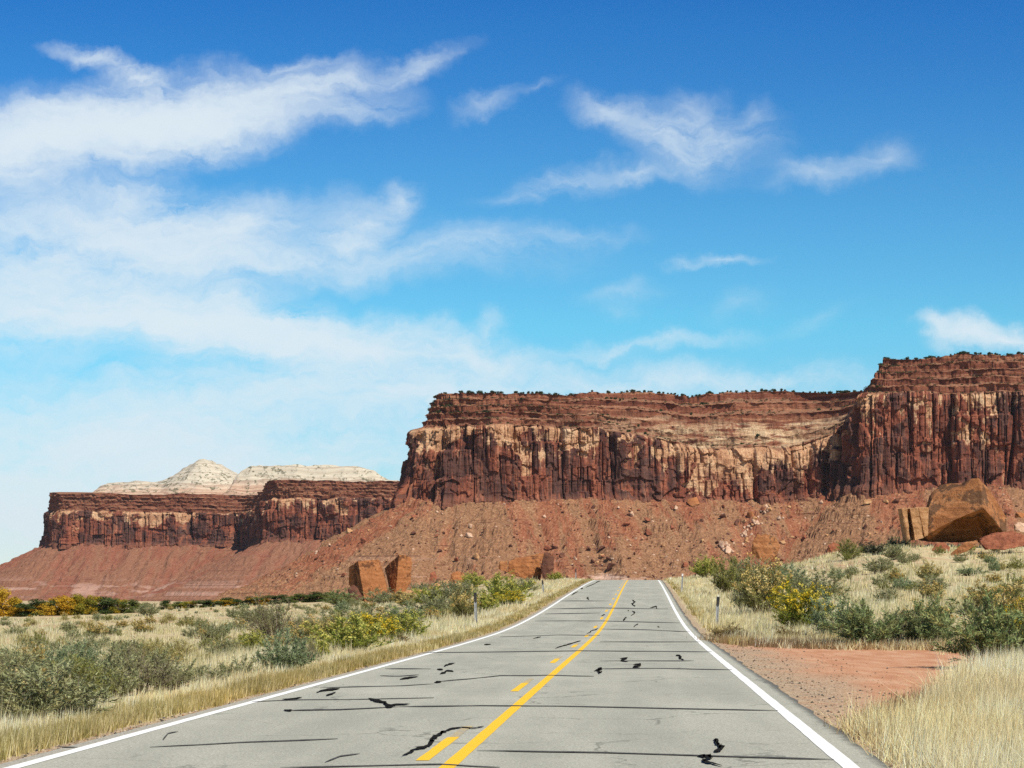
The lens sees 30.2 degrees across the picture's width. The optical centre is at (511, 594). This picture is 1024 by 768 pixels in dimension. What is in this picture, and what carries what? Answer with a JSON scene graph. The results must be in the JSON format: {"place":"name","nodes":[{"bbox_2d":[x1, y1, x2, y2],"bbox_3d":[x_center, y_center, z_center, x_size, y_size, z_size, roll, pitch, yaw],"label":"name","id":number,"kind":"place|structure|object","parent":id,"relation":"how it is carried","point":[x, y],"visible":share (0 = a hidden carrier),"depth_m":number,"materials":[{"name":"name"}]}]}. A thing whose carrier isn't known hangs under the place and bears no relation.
{"place":"outdoors","nodes":[
{"label":"outdoors","id":0,"kind":"place"},
{"bbox_2d":[0,539,324,600],"bbox_3d":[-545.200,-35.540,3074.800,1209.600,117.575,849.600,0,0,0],"label":"talus slope","id":1,"kind":"structure","parent":0,"point":[166,573],"depth_m":3219.11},
{"bbox_2d":[39,479,399,548],"bbox_3d":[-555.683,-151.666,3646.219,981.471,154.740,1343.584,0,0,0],"label":"mesa","id":2,"kind":"structure","parent":1,"relation":"on","point":[301,511],"depth_m":3327.58,"materials":[{"name":"brown stone"}]},
{"bbox_2d":[94,459,255,495],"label":"sandstone dome","id":3,"kind":"structure","parent":2,"relation":"on","point":[202,476],"depth_m":3812.53,"materials":[{"name":"beige stone"}]},
{"bbox_2d":[222,464,398,495],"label":"sandstone cap","id":4,"kind":"object","parent":2,"relation":"on","point":[251,480],"visible":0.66,"depth_m":3660.86,"materials":[{"name":"beige stone"}]},
{"bbox_2d":[0,580,890,767],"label":"road","id":5,"kind":"structure","parent":0,"point":[609,674],"depth_m":23.37,"materials":[{"name":"grey asphalt"}]},
{"bbox_2d":[0,546,1023,767],"bbox_3d":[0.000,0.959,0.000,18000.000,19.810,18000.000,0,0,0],"label":"ground","id":6,"kind":"structure","parent":0,"point":[879,661],"depth_m":43.68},
{"bbox_2d":[0,586,22,616],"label":"tree","id":7,"kind":"object","parent":6,"relation":"on","point":[4,605],"visible":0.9,"depth_m":343.89,"materials":[{"name":"yellow plant"}]},
{"bbox_2d":[0,648,63,686],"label":"sagebrush","id":8,"kind":"object","parent":6,"relation":"on","point":[18,656],"visible":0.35,"depth_m":40.74,"materials":[{"name":"green plant"}]},
{"bbox_2d":[17,641,49,662],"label":"rabbitbrush","id":9,"kind":"object","parent":6,"relation":"on","point":[36,650],"visible":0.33,"depth_m":57.89,"materials":[{"name":"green plant"}]},
{"bbox_2d":[11,635,57,652],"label":"sagebrush","id":10,"kind":"object","parent":6,"relation":"on","point":[32,643],"visible":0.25,"depth_m":73.00,"materials":[{"name":"green plant"}]},
{"bbox_2d":[13,598,56,615],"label":"tree","id":11,"kind":"object","parent":6,"relation":"on","point":[30,606],"visible":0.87,"depth_m":343.60,"materials":[{"name":"green plant"}]},
{"bbox_2d":[28,602,61,615],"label":"tree","id":12,"kind":"object","parent":6,"relation":"on","point":[45,607],"visible":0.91,"depth_m":343.48,"materials":[{"name":"yellow plant"}]},
{"bbox_2d":[42,595,78,615],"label":"tree","id":13,"kind":"object","parent":6,"relation":"on","point":[62,604],"visible":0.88,"depth_m":342.81,"materials":[{"name":"yellow plant"}]},
{"bbox_2d":[0,655,124,721],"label":"sagebrush","id":14,"kind":"object","parent":6,"relation":"on","point":[37,683],"visible":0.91,"depth_m":22.72,"materials":[{"name":"green plant"}]},
{"bbox_2d":[59,593,88,614],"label":"tree","id":15,"kind":"object","parent":6,"relation":"on","point":[78,606],"visible":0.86,"depth_m":343.21,"materials":[{"name":"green plant"}]},
{"bbox_2d":[44,636,109,671],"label":"sagebrush","id":16,"kind":"object","parent":6,"relation":"on","point":[90,653],"visible":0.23,"depth_m":50.41,"materials":[{"name":"green plant"}]},
{"bbox_2d":[75,595,104,614],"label":"tree","id":17,"kind":"object","parent":6,"relation":"on","point":[90,601],"visible":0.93,"depth_m":343.64,"materials":[{"name":"yellow plant"}]},
{"bbox_2d":[52,653,135,700],"bbox_3d":[-6.210,1.238,27.551,1.299,0.845,1.169,0,0,18],"label":"desert shrub","id":18,"kind":"object","parent":6,"relation":"on","point":[81,671],"visible":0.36,"depth_m":27.43,"materials":[{"name":"green plant"}]},
{"bbox_2d":[84,620,108,637],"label":"rabbitbrush","id":19,"kind":"object","parent":6,"relation":"on","point":[97,630],"visible":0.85,"depth_m":115.01,"materials":[{"name":"beige plant"}]},
{"bbox_2d":[86,596,123,613],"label":"tree","id":20,"kind":"object","parent":6,"relation":"on","point":[106,602],"visible":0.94,"depth_m":343.07,"materials":[{"name":"green plant"}]},
{"bbox_2d":[69,650,143,701],"bbox_3d":[-6.011,1.228,28.374,1.107,0.860,1.170,0,0,-36],"label":"sagebrush","id":21,"kind":"object","parent":6,"relation":"on","point":[115,663],"visible":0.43,"depth_m":28.35,"materials":[{"name":"green plant"}]},
{"bbox_2d":[98,638,143,660],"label":"sagebrush","id":22,"kind":"object","parent":6,"relation":"on","point":[111,650],"visible":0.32,"depth_m":59.97,"materials":[{"name":"green plant"}]},
{"bbox_2d":[118,599,148,612],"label":"tree","id":23,"kind":"object","parent":6,"relation":"on","point":[133,605],"visible":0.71,"depth_m":344.09,"materials":[{"name":"green plant"}]},
{"bbox_2d":[104,636,176,670],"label":"sagebrush","id":24,"kind":"object","parent":6,"relation":"on","point":[165,652],"visible":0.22,"depth_m":51.78,"materials":[{"name":"green plant"}]},
{"bbox_2d":[129,602,162,615],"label":"sagebrush","id":25,"kind":"object","parent":6,"relation":"on","point":[144,610],"visible":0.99,"depth_m":256.99,"materials":[{"name":"green plant"}]},
{"bbox_2d":[129,636,169,660],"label":"dry weed","id":26,"kind":"object","parent":6,"relation":"on","point":[154,644],"visible":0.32,"depth_m":61.31,"materials":[{"name":"beige plant"}]},
{"bbox_2d":[108,642,198,694],"bbox_3d":[-5.849,1.197,30.587,1.523,0.915,1.676,0,0,-19],"label":"dry shrub","id":27,"kind":"object","parent":6,"relation":"on","point":[155,676],"visible":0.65,"depth_m":30.40,"materials":[{"name":"green plant"}]},
{"bbox_2d":[141,653,200,689],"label":"sagebrush","id":28,"kind":"object","parent":6,"relation":"on","point":[185,671],"visible":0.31,"depth_m":31.65,"materials":[{"name":"green plant"}]},
{"bbox_2d":[161,635,198,656],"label":"dry weed","id":29,"kind":"object","parent":6,"relation":"on","point":[177,644],"visible":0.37,"depth_m":65.82,"materials":[{"name":"beige plant"}]},
{"bbox_2d":[175,663,231,684],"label":"sagebrush","id":30,"kind":"object","parent":6,"relation":"on","point":[202,670],"visible":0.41,"depth_m":32.50,"materials":[{"name":"green plant"}]},
{"bbox_2d":[194,624,228,639],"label":"sagebrush","id":31,"kind":"object","parent":6,"relation":"on","point":[211,633],"visible":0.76,"depth_m":99.04,"materials":[{"name":"green plant"}]},
{"bbox_2d":[200,638,251,654],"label":"sagebrush","id":32,"kind":"object","parent":6,"relation":"on","point":[219,645],"visible":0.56,"depth_m":66.12,"materials":[{"name":"green plant"}]},
{"bbox_2d":[225,603,247,617],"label":"sagebrush","id":33,"kind":"object","parent":6,"relation":"on","point":[230,613],"visible":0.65,"depth_m":200.04,"materials":[{"name":"green plant"}]},
{"bbox_2d":[214,652,269,676],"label":"sagebrush","id":34,"kind":"object","parent":6,"relation":"on","point":[247,667],"visible":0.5,"depth_m":34.72,"materials":[{"name":"green plant"}]},
{"bbox_2d":[234,627,269,651],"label":"rabbitbrush","id":35,"kind":"object","parent":6,"relation":"on","point":[255,637],"visible":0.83,"depth_m":79.20,"materials":[{"name":"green plant"}]},
{"bbox_2d":[228,607,277,623],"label":"sagebrush","id":36,"kind":"object","parent":6,"relation":"on","point":[245,617],"visible":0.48,"depth_m":152.14,"materials":[{"name":"green plant"}]},
{"bbox_2d":[233,592,311,640],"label":"dry shrub","id":37,"kind":"object","parent":6,"relation":"on","point":[274,621],"visible":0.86,"depth_m":98.49,"materials":[{"name":"green plant"}]},
{"bbox_2d":[250,621,317,671],"bbox_3d":[-4.373,1.048,36.413,1.185,1.130,1.308,0,0,-41],"label":"sagebrush","id":38,"kind":"object","parent":6,"relation":"on","point":[284,657],"visible":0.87,"depth_m":36.36,"materials":[{"name":"green plant"}]},
{"bbox_2d":[273,614,329,644],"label":"rabbitbrush","id":39,"kind":"object","parent":6,"relation":"on","point":[297,632],"visible":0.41,"depth_m":77.91,"materials":[{"name":"green plant"}]},
{"bbox_2d":[289,631,328,662],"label":"dry shrub","id":40,"kind":"object","parent":6,"relation":"on","point":[312,649],"visible":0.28,"depth_m":40.37,"materials":[{"name":"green plant"}]},
{"bbox_2d":[301,591,334,601],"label":"tree","id":41,"kind":"object","parent":6,"relation":"on","point":[313,598],"visible":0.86,"depth_m":373.44,"materials":[{"name":"green plant"}]},
{"bbox_2d":[310,634,331,656],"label":"rabbitbrush","id":42,"kind":"object","parent":6,"relation":"on","point":[323,643],"visible":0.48,"depth_m":43.87,"materials":[{"name":"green plant"}]},
{"bbox_2d":[302,605,366,628],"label":"sagebrush","id":43,"kind":"object","parent":6,"relation":"on","point":[330,612],"visible":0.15,"depth_m":108.20,"materials":[{"name":"green plant"}]},
{"bbox_2d":[322,588,362,605],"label":"sagebrush","id":44,"kind":"object","parent":6,"relation":"on","point":[341,597],"visible":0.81,"depth_m":294.76,"materials":[{"name":"green plant"}]},
{"bbox_2d":[299,607,400,651],"bbox_3d":[-4.077,0.957,48.276,2.546,1.320,1.771,0,0,-24],"label":"rabbitbrush","id":45,"kind":"object","parent":6,"relation":"on","point":[347,635],"visible":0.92,"depth_m":48.13,"materials":[{"name":"green plant"}]},
{"bbox_2d":[349,559,387,602],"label":"boulder","id":46,"kind":"object","parent":6,"relation":"on","point":[367,576],"visible":0.75,"depth_m":299.72,"materials":[{"name":"orange stone"}]},
{"bbox_2d":[342,602,404,623],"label":"sagebrush","id":47,"kind":"object","parent":6,"relation":"on","point":[370,608],"visible":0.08,"depth_m":112.07,"materials":[{"name":"green plant"}]},
{"bbox_2d":[352,611,405,640],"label":"rabbitbrush","id":48,"kind":"object","parent":6,"relation":"on","point":[373,619],"visible":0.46,"depth_m":56.87,"materials":[{"name":"yellow plant"}]},
{"bbox_2d":[357,587,401,604],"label":"sagebrush","id":49,"kind":"object","parent":6,"relation":"on","point":[379,597],"visible":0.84,"depth_m":202.79,"materials":[{"name":"green plant"}]},
{"bbox_2d":[385,554,411,594],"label":"boulder","id":50,"kind":"object","parent":6,"relation":"on","point":[398,569],"visible":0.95,"depth_m":302.77,"materials":[{"name":"orange stone"}]},
{"bbox_2d":[384,600,423,621],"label":"sagebrush","id":51,"kind":"object","parent":6,"relation":"on","point":[396,612],"visible":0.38,"depth_m":107.23,"materials":[{"name":"green plant"}]},
{"bbox_2d":[380,606,431,637],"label":"rabbitbrush","id":52,"kind":"object","parent":6,"relation":"on","point":[408,623],"visible":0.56,"depth_m":62.62,"materials":[{"name":"green plant"}]},
{"bbox_2d":[410,584,443,604],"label":"rabbitbrush","id":53,"kind":"object","parent":6,"relation":"on","point":[419,592],"visible":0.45,"depth_m":157.22,"materials":[{"name":"green plant"}]},
{"bbox_2d":[408,584,464,614],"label":"sagebrush","id":54,"kind":"object","parent":6,"relation":"on","point":[440,605],"visible":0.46,"depth_m":109.39,"materials":[{"name":"green plant"}]},
{"bbox_2d":[434,579,480,598],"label":"sagebrush","id":55,"kind":"object","parent":6,"relation":"on","point":[453,586],"visible":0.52,"depth_m":158.24,"materials":[{"name":"green plant"}]},
{"bbox_2d":[449,582,482,617],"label":"rabbitbrush","id":56,"kind":"object","parent":6,"relation":"on","point":[460,608],"visible":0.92,"depth_m":90.41,"materials":[{"name":"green plant"}]},
{"bbox_2d":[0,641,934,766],"bbox_3d":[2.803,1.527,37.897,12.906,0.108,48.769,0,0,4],"label":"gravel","id":57,"kind":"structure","parent":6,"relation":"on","point":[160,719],"depth_m":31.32,"materials":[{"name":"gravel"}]},
{"bbox_2d":[460,570,487,586],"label":"rabbitbrush","id":58,"kind":"object","parent":6,"relation":"on","point":[474,581],"visible":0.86,"depth_m":209.84,"materials":[{"name":"green plant"}]},
{"bbox_2d":[472,590,501,609],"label":"rabbitbrush","id":59,"kind":"object","parent":6,"relation":"on","point":[487,600],"visible":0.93,"depth_m":102.96,"materials":[{"name":"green plant"}]},
{"bbox_2d":[472,569,536,604],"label":"rabbitbrush","id":60,"kind":"object","parent":6,"relation":"on","point":[497,585],"visible":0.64,"depth_m":114.92,"materials":[{"name":"green plant"}]},
{"bbox_2d":[493,590,527,604],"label":"rabbitbrush","id":61,"kind":"object","parent":6,"relation":"on","point":[508,597],"visible":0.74,"depth_m":112.63,"materials":[{"name":"yellow plant"}]},
{"bbox_2d":[0,542,1023,767],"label":"dry grass","id":62,"kind":"structure","parent":6,"relation":"on","point":[970,714],"depth_m":32.25,"materials":[{"name":"beige plant"}]},
{"bbox_2d":[508,554,543,580],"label":"boulder","id":63,"kind":"object","parent":6,"relation":"on","point":[529,567],"visible":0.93,"depth_m":267.83,"materials":[{"name":"orange stone"}]},
{"bbox_2d":[541,552,553,579],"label":"boulder","id":64,"kind":"object","parent":6,"relation":"on","point":[547,564],"visible":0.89,"depth_m":265.99,"materials":[{"name":"red stone"}]},
{"bbox_2d":[689,554,720,577],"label":"rabbitbrush","id":65,"kind":"object","parent":6,"relation":"on","point":[702,570],"visible":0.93,"depth_m":217.84,"materials":[{"name":"green plant"}]},
{"bbox_2d":[699,622,743,637],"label":"dry weed","id":66,"kind":"object","parent":6,"relation":"on","point":[720,631],"visible":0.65,"depth_m":63.67,"materials":[{"name":"beige plant"}]},
{"bbox_2d":[704,556,745,592],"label":"desert shrub","id":67,"kind":"object","parent":6,"relation":"on","point":[723,582],"visible":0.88,"depth_m":137.78,"materials":[{"name":"green plant"}]},
{"bbox_2d":[726,581,751,609],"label":"sagebrush","id":68,"kind":"object","parent":6,"relation":"on","point":[739,603],"visible":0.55,"depth_m":99.67,"materials":[{"name":"green plant"}]},
{"bbox_2d":[724,556,771,587],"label":"sagebrush","id":69,"kind":"object","parent":6,"relation":"on","point":[742,568],"visible":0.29,"depth_m":148.23,"materials":[{"name":"green plant"}]},
{"bbox_2d":[730,551,793,613],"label":"rabbitbrush","id":70,"kind":"object","parent":6,"relation":"on","point":[754,597],"visible":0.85,"depth_m":92.85,"materials":[{"name":"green plant"}]},
{"bbox_2d":[752,534,779,563],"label":"boulder","id":71,"kind":"object","parent":6,"relation":"on","point":[766,546],"visible":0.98,"depth_m":300.01,"materials":[{"name":"brown stone"}]},
{"bbox_2d":[765,559,810,588],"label":"sagebrush","id":72,"kind":"object","parent":6,"relation":"on","point":[793,568],"visible":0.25,"depth_m":139.20,"materials":[{"name":"green plant"}]},
{"bbox_2d":[764,575,836,629],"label":"rabbitbrush","id":73,"kind":"object","parent":6,"relation":"on","point":[794,611],"visible":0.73,"depth_m":69.06,"materials":[{"name":"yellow plant"}]},
{"bbox_2d":[783,563,853,597],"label":"sagebrush","id":74,"kind":"object","parent":6,"relation":"on","point":[833,589],"visible":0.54,"depth_m":105.59,"materials":[{"name":"green plant"}]},
{"bbox_2d":[805,584,871,635],"bbox_3d":[10.360,0.598,59.869,2.228,1.935,2.246,0,0,-7],"label":"sagebrush","id":75,"kind":"object","parent":6,"relation":"on","point":[817,617],"visible":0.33,"depth_m":59.95,"materials":[{"name":"green plant"}]},
{"bbox_2d":[832,538,865,559],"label":"desert shrub","id":76,"kind":"object","parent":6,"relation":"on","point":[847,544],"visible":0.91,"depth_m":194.95,"materials":[{"name":"green plant"}]},
{"bbox_2d":[816,595,915,643],"bbox_3d":[10.409,0.801,55.328,3.026,1.643,2.612,0,0,17],"label":"sagebrush","id":77,"kind":"object","parent":6,"relation":"on","point":[856,630],"visible":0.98,"depth_m":54.99,"materials":[{"name":"green plant"}]},
{"bbox_2d":[855,540,890,554],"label":"desert shrub","id":78,"kind":"object","parent":6,"relation":"on","point":[874,549],"visible":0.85,"depth_m":200.01,"materials":[{"name":"green plant"}]},
{"bbox_2d":[859,555,900,573],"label":"sagebrush","id":79,"kind":"object","parent":6,"relation":"on","point":[879,568],"visible":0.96,"depth_m":157.46,"materials":[{"name":"green plant"}]},
{"bbox_2d":[871,588,904,601],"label":"sagebrush","id":80,"kind":"object","parent":6,"relation":"on","point":[884,595],"visible":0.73,"depth_m":96.07,"materials":[{"name":"green plant"}]},
{"bbox_2d":[881,543,911,559],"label":"sagebrush","id":81,"kind":"object","parent":6,"relation":"on","point":[896,551],"visible":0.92,"depth_m":187.86,"materials":[{"name":"green plant"}]},
{"bbox_2d":[873,608,926,639],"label":"sagebrush","id":82,"kind":"object","parent":6,"relation":"on","point":[903,626],"visible":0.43,"depth_m":55.63,"materials":[{"name":"green plant"}]},
{"bbox_2d":[898,508,909,540],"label":"rock slab","id":83,"kind":"object","parent":6,"relation":"on","point":[903,518],"visible":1,"depth_m":228.01,"materials":[{"name":"beige stone"}]},
{"bbox_2d":[907,507,923,539],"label":"rock slab","id":84,"kind":"object","parent":6,"relation":"on","point":[915,528],"visible":0.94,"depth_m":227.78,"materials":[{"name":"beige stone"}]},
{"bbox_2d":[915,507,928,536],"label":"rock slab","id":85,"kind":"object","parent":6,"relation":"on","point":[923,512],"visible":0.8,"depth_m":228.22,"materials":[{"name":"beige stone"}]},
{"bbox_2d":[912,558,942,581],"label":"rabbitbrush","id":86,"kind":"object","parent":6,"relation":"on","point":[927,568],"visible":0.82,"depth_m":132.90,"materials":[{"name":"green plant"}]},
{"bbox_2d":[893,594,963,622],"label":"rabbitbrush","id":87,"kind":"object","parent":6,"relation":"on","point":[941,607],"visible":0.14,"depth_m":62.32,"materials":[{"name":"green plant"}]},
{"bbox_2d":[899,590,962,641],"bbox_3d":[12.115,0.695,54.509,2.374,1.780,2.276,0,0,39],"label":"sagebrush","id":88,"kind":"object","parent":6,"relation":"on","point":[928,628],"visible":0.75,"depth_m":54.38,"materials":[{"name":"green plant"}]},
{"bbox_2d":[917,578,945,600],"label":"rabbitbrush","id":89,"kind":"object","parent":6,"relation":"on","point":[934,588],"visible":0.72,"depth_m":94.96,"materials":[{"name":"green plant"}]},
{"bbox_2d":[913,574,951,592],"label":"sagebrush","id":90,"kind":"object","parent":6,"relation":"on","point":[931,579],"visible":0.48,"depth_m":109.65,"materials":[{"name":"green plant"}]},
{"bbox_2d":[918,478,1006,542],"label":"boulder","id":91,"kind":"object","parent":6,"relation":"on","point":[969,510],"visible":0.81,"depth_m":232.76,"materials":[{"name":"brown stone"}]},
{"bbox_2d":[951,540,977,554],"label":"boulder","id":92,"kind":"object","parent":6,"relation":"on","point":[965,547],"visible":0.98,"depth_m":209.71,"materials":[{"name":"brown stone"}]},
{"bbox_2d":[918,588,1023,660],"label":"sagebrush","id":93,"kind":"object","parent":6,"relation":"on","point":[998,634],"visible":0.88,"depth_m":39.43,"materials":[{"name":"green plant"}]},
{"bbox_2d":[955,565,990,575],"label":"sagebrush","id":94,"kind":"object","parent":6,"relation":"on","point":[969,570],"visible":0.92,"depth_m":150.71,"materials":[{"name":"green plant"}]},
{"bbox_2d":[960,579,1007,608],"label":"rabbitbrush","id":95,"kind":"object","parent":6,"relation":"on","point":[978,594],"visible":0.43,"depth_m":82.55,"materials":[{"name":"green plant"}]},
{"bbox_2d":[973,575,1023,619],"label":"rabbitbrush","id":96,"kind":"object","parent":6,"relation":"on","point":[1013,599],"visible":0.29,"depth_m":56.41,"materials":[{"name":"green plant"}]},
{"bbox_2d":[979,531,1023,549],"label":"boulder","id":97,"kind":"object","parent":6,"relation":"on","point":[1005,540],"visible":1,"depth_m":214.17,"materials":[{"name":"red stone"}]},
{"bbox_2d":[991,570,1023,594],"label":"desert shrub","id":98,"kind":"object","parent":6,"relation":"on","point":[1013,579],"visible":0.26,"depth_m":100.27,"materials":[{"name":"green plant"}]},
{"bbox_2d":[1004,595,1023,643],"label":"rabbitbrush","id":99,"kind":"object","parent":6,"relation":"on","point":[1022,609],"visible":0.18,"depth_m":47.98,"materials":[{"name":"green plant"}]},
{"bbox_2d":[0,0,1023,563],"label":"sky","id":100,"kind":"structure","parent":0,"point":[238,235],"materials":[{"name":"blue"}]},
{"bbox_2d":[211,484,1023,600],"bbox_3d":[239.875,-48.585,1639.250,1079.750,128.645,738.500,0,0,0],"label":"talus slope","id":101,"kind":"structure","parent":0,"point":[490,517],"depth_m":1748.38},
{"bbox_2d":[257,485,1023,589],"bbox_3d":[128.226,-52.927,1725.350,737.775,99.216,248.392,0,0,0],"label":"rubble","id":102,"kind":"object","parent":101,"relation":"on","point":[588,546],"visible":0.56,"depth_m":1747.90,"materials":[{"name":"stone"}]},
{"bbox_2d":[389,353,1023,510],"bbox_3d":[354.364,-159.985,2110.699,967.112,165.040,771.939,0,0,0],"label":"mesa","id":103,"kind":"structure","parent":101,"relation":"on","point":[904,439],"depth_m":1807.98,"materials":[{"name":"red stone"}]},
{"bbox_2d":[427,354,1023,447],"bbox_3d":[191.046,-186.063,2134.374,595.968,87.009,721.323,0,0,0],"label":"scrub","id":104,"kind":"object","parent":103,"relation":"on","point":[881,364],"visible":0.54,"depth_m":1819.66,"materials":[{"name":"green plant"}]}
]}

